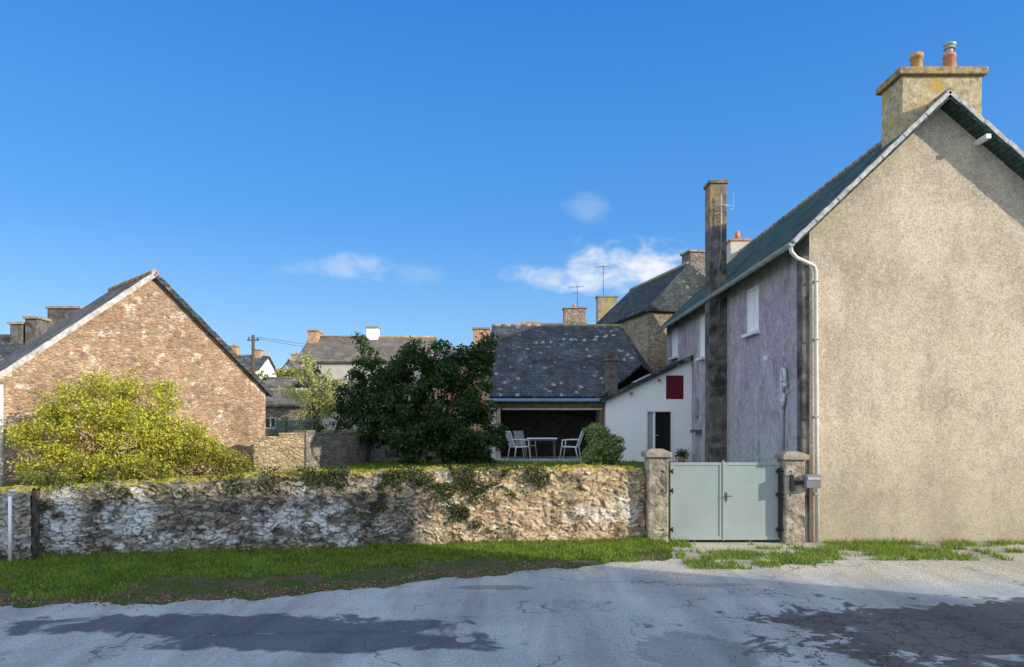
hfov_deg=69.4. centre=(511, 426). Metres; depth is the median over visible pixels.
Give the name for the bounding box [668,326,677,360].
window
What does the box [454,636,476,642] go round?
valve cover
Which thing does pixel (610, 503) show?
stone garden wall
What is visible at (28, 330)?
slate roofed house
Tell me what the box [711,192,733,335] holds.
tv antenna
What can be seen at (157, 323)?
red stone cottage
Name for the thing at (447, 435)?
leafy tree
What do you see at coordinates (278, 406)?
stone shed
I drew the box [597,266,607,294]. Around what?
tv antenna
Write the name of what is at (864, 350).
roughcast house
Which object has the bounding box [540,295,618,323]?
terraced house
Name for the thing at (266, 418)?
window
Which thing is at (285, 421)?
garden trellis
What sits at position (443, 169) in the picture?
sky
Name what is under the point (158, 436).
yellow bush
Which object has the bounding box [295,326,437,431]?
cream house
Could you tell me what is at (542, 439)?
garden table
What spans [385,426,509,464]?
dark shrub
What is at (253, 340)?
utility pole
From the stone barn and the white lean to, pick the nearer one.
the white lean to
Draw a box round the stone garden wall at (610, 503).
[39,464,644,556]
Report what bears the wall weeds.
attached to the stone garden wall at (610, 503)
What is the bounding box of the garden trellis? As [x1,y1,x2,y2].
[265,418,313,435]
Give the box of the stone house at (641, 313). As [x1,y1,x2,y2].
[596,249,704,371]
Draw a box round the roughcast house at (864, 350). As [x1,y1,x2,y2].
[652,41,1023,541]
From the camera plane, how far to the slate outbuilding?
27.63 m
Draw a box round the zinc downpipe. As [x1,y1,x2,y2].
[0,384,6,484]
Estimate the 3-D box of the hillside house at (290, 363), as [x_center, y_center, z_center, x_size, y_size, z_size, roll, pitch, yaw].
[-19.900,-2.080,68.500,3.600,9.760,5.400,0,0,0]
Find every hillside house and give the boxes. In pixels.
[229,343,275,378]
[276,351,298,376]
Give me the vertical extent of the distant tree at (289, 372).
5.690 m
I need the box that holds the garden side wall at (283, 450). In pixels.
[254,433,303,472]
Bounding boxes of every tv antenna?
[569,285,583,306]
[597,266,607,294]
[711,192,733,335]
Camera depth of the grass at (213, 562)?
13.23 m
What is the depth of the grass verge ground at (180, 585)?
11.47 m
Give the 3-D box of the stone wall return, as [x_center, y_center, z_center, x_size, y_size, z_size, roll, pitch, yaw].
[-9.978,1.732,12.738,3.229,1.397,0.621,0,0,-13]
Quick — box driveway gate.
[662,460,791,539]
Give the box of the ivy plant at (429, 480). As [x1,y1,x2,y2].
[39,463,561,543]
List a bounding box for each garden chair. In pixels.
[506,431,530,459]
[513,431,536,457]
[559,431,583,459]
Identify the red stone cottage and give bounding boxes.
[0,269,274,481]
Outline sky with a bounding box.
[0,0,1023,369]
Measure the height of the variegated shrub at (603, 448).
1.499 m
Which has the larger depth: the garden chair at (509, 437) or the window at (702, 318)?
the garden chair at (509, 437)
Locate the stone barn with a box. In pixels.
[265,377,298,387]
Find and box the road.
[0,542,1023,666]
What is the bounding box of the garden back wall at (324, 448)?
[294,429,487,468]
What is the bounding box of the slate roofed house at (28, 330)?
[0,316,51,360]
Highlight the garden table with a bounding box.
[527,438,556,458]
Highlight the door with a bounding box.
[645,409,672,461]
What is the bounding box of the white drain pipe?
[7,496,14,560]
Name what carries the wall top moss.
on the stone garden wall at (610, 503)
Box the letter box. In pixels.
[789,474,820,491]
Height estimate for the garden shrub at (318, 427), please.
1.459 m
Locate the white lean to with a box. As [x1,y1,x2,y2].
[596,355,693,461]
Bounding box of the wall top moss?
[178,461,617,479]
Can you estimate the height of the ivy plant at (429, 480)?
1.645 m
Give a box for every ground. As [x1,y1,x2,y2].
[0,453,778,601]
[0,541,672,607]
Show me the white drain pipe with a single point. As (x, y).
(9, 515)
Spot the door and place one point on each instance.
(658, 422)
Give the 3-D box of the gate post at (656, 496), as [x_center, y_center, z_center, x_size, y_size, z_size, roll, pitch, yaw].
[2.990,1.455,15.325,0.540,1.990,0.570,0,0,0]
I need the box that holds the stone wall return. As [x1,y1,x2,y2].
[0,484,42,560]
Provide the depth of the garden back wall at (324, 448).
22.38 m
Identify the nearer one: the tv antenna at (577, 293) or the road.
the road
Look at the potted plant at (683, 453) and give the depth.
24.82 m
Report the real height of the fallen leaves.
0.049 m
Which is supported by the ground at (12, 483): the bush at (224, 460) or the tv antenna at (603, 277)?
the bush at (224, 460)
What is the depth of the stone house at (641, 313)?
32.40 m
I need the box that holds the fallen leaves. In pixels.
[0,559,581,610]
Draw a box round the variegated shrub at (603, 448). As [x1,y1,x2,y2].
[581,422,625,464]
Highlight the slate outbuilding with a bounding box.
[488,322,652,462]
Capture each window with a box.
[265,417,275,428]
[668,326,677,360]
[695,313,704,360]
[741,284,759,338]
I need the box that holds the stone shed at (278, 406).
[265,388,326,435]
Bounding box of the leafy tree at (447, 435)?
[366,330,508,465]
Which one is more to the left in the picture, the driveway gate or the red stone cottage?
the red stone cottage
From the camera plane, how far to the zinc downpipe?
15.83 m
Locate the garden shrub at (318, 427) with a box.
[306,421,353,431]
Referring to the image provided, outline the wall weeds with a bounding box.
[45,464,603,552]
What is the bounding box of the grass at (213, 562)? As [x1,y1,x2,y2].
[0,532,1023,599]
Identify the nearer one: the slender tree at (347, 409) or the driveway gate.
the driveway gate
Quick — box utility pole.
[247,335,301,371]
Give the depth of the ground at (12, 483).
15.96 m
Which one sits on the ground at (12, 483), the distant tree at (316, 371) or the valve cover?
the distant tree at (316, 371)
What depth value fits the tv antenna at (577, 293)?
46.98 m
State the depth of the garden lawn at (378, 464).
23.27 m
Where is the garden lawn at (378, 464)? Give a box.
[286,459,669,474]
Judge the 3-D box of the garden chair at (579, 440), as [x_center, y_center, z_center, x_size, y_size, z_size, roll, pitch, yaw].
[2.083,0.642,25.631,0.806,0.983,0.583,0,0,17]
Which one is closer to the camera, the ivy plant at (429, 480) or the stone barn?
the ivy plant at (429, 480)
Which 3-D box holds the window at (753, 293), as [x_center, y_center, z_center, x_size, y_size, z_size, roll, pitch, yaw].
[6.175,-2.954,19.025,0.230,1.248,1.110,0,0,0]
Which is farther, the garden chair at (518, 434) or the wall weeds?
the garden chair at (518, 434)
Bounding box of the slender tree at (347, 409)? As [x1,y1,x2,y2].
[329,332,408,462]
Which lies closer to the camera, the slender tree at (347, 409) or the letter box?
the letter box
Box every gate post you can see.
[641,449,671,541]
[774,451,808,543]
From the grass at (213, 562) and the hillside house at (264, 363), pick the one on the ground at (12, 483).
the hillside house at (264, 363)
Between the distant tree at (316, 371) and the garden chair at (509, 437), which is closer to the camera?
the garden chair at (509, 437)
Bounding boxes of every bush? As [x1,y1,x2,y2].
[0,356,226,485]
[19,427,264,488]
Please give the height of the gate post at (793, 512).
1.940 m
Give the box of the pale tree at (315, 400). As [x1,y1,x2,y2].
[275,351,345,429]
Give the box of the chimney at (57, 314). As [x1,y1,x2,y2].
[45,306,83,328]
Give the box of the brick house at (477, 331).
[432,327,491,450]
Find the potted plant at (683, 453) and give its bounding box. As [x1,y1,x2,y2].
[672,448,690,461]
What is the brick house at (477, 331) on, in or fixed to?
on the ground at (12, 483)
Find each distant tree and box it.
[255,367,298,381]
[292,364,395,431]
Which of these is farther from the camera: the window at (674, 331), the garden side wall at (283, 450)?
the window at (674, 331)
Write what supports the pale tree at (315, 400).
on the ground at (12, 483)

